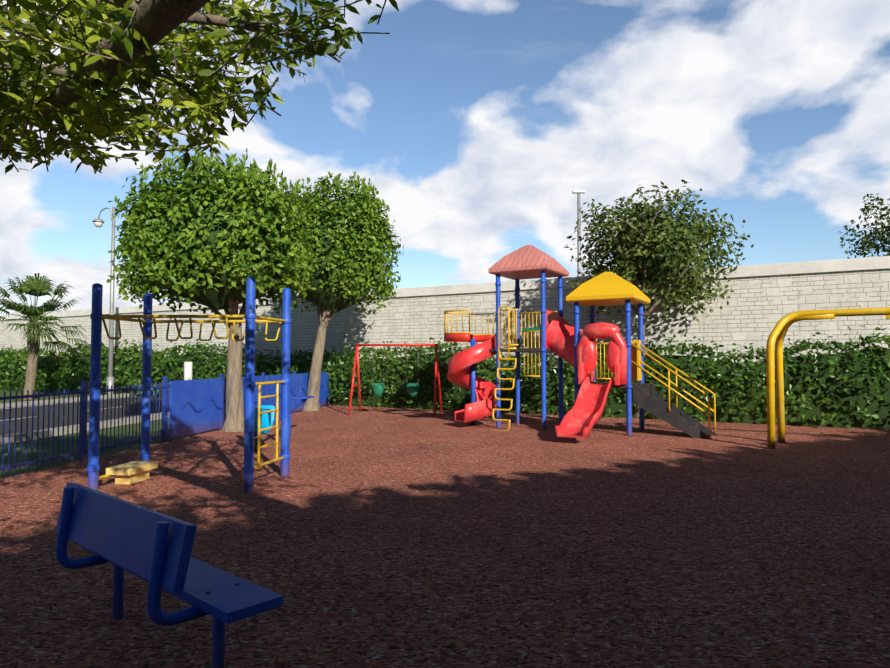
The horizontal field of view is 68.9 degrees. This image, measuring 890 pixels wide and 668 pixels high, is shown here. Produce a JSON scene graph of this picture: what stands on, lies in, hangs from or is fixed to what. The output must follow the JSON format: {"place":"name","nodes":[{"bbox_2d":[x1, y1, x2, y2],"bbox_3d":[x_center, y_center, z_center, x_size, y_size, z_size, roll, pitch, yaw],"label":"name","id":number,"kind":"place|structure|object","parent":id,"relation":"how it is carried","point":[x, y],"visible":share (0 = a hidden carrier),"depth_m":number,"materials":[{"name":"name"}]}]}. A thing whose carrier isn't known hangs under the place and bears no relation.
{"place":"outdoors","nodes":[
{"label":"outdoors","id":0,"kind":"place"},
{"bbox_2d":[0,393,169,444],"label":"road pavement","id":1,"kind":"structure","parent":0,"point":[12,434],"depth_m":18.97,"materials":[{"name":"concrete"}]},
{"bbox_2d":[92,190,584,394],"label":"street lamps","id":2,"kind":"object","parent":1,"relation":"on","point":[98,222],"visible":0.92,"depth_m":28.00,"materials":[{"name":"grey metal"}]},
{"bbox_2d":[0,390,326,478],"bbox_3d":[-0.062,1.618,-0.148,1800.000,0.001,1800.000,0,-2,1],"label":"terrain","id":3,"kind":"structure","parent":0,"point":[29,469],"depth_m":12.34,"materials":[{"name":"green plant"}]},
{"bbox_2d":[0,273,90,398],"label":"palm tree","id":4,"kind":"object","parent":3,"relation":"on","point":[35,286],"visible":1,"depth_m":26.95,"materials":[{"name":"green plant"}]},
{"bbox_2d":[0,0,398,176],"bbox_3d":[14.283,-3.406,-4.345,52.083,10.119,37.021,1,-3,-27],"label":"oak tree","id":5,"kind":"object","parent":3,"relation":"on","point":[109,49],"visible":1,"depth_m":4.46,"materials":[{"name":"green plant"}]},
{"bbox_2d":[0,326,889,429],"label":"hedge","id":6,"kind":"object","parent":3,"relation":"on","point":[850,388],"visible":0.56,"depth_m":19.08,"materials":[{"name":"green plant"}]},
{"bbox_2d":[0,256,889,367],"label":"boundary wall","id":7,"kind":"structure","parent":3,"relation":"on","point":[763,299],"depth_m":20.97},
{"bbox_2d":[839,193,889,258],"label":"tree","id":8,"kind":"object","parent":3,"relation":"on","point":[876,238],"visible":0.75,"depth_m":19.25,"materials":[{"name":"green plant"}]},
{"bbox_2d":[0,405,889,667],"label":"mulch surface","id":9,"kind":"object","parent":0,"point":[487,629],"depth_m":5.58,"materials":[{"name":"brown wood"}]},
{"bbox_2d":[0,371,329,474],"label":"blue fence","id":10,"kind":"object","parent":9,"relation":"on","point":[197,406],"visible":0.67,"depth_m":13.01,"materials":[{"name":"metal"}]},
{"bbox_2d":[106,146,318,431],"bbox_3d":[-5.281,-1.042,15.047,4.740,6.664,4.596,0,-2,1],"label":"ficus tree","id":11,"kind":"object","parent":9,"relation":"on","point":[212,242],"visible":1,"depth_m":13.79,"materials":[{"name":"green plant"}]},
{"bbox_2d":[254,387,313,451],"bbox_3d":[-3.249,1.628,13.061,0.335,1.040,3.430,0,-2,4],"label":"seesaw","id":12,"kind":"object","parent":9,"relation":"on","point":[268,420],"visible":0.56,"depth_m":11.92,"materials":[{"name":"blue paint"}]},
{"bbox_2d":[275,171,403,410],"bbox_3d":[-3.579,-1.375,21.013,4.479,7.861,4.434,0,-2,1],"label":"ficus tree","id":13,"kind":"object","parent":9,"relation":"on","point":[350,236],"visible":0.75,"depth_m":20.01,"materials":[{"name":"green plant"}]},
{"bbox_2d":[348,344,441,415],"bbox_3d":[-1.472,1.373,19.595,2.638,2.154,1.305,0,-2,9],"label":"swing set","id":14,"kind":"object","parent":9,"relation":"on","point":[412,389],"visible":0.96,"depth_m":19.54,"materials":[{"name":"red paint"}]},
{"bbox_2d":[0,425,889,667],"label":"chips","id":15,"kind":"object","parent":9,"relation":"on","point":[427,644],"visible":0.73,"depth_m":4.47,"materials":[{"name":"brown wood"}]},
{"bbox_2d":[444,245,717,442],"bbox_3d":[2.478,0.014,14.478,6.325,4.480,3.405,-1,-3,30],"label":"play structure","id":16,"kind":"object","parent":9,"relation":"on","point":[574,346],"visible":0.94,"depth_m":14.95,"materials":[{"name":"blue paint"}]},
{"bbox_2d":[564,179,753,418],"bbox_3d":[5.951,-0.858,18.198,4.889,6.648,4.646,-1,-3,27],"label":"tree","id":17,"kind":"object","parent":9,"relation":"on","point":[651,248],"visible":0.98,"depth_m":17.43,"materials":[{"name":"green plant"}]},
{"bbox_2d":[766,307,889,448],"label":"swing frame","id":18,"kind":"object","parent":9,"relation":"on","point":[777,335],"visible":0.98,"depth_m":12.01,"materials":[{"name":"yellow paint"}]},
{"label":"worn patch of ground","id":19,"kind":"object","parent":9,"relation":"on","visible":0},
{"bbox_2d":[55,482,283,667],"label":"park bench","id":20,"kind":"object","parent":19,"relation":"on","point":[153,548],"visible":0.96,"depth_m":3.26,"materials":[{"name":"blue paint"}]},
{"bbox_2d":[0,0,889,314],"label":"sky","id":21,"kind":"structure","parent":0,"point":[477,124],"materials":[{"name":"blue"}]},
{"label":"worn patch of ground","id":22,"kind":"object","parent":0,"visible":0},
{"bbox_2d":[87,277,291,491],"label":"monkey bars","id":23,"kind":"object","parent":22,"relation":"on","point":[130,473],"visible":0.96,"depth_m":8.29,"materials":[{"name":"blue paint"}]}
]}

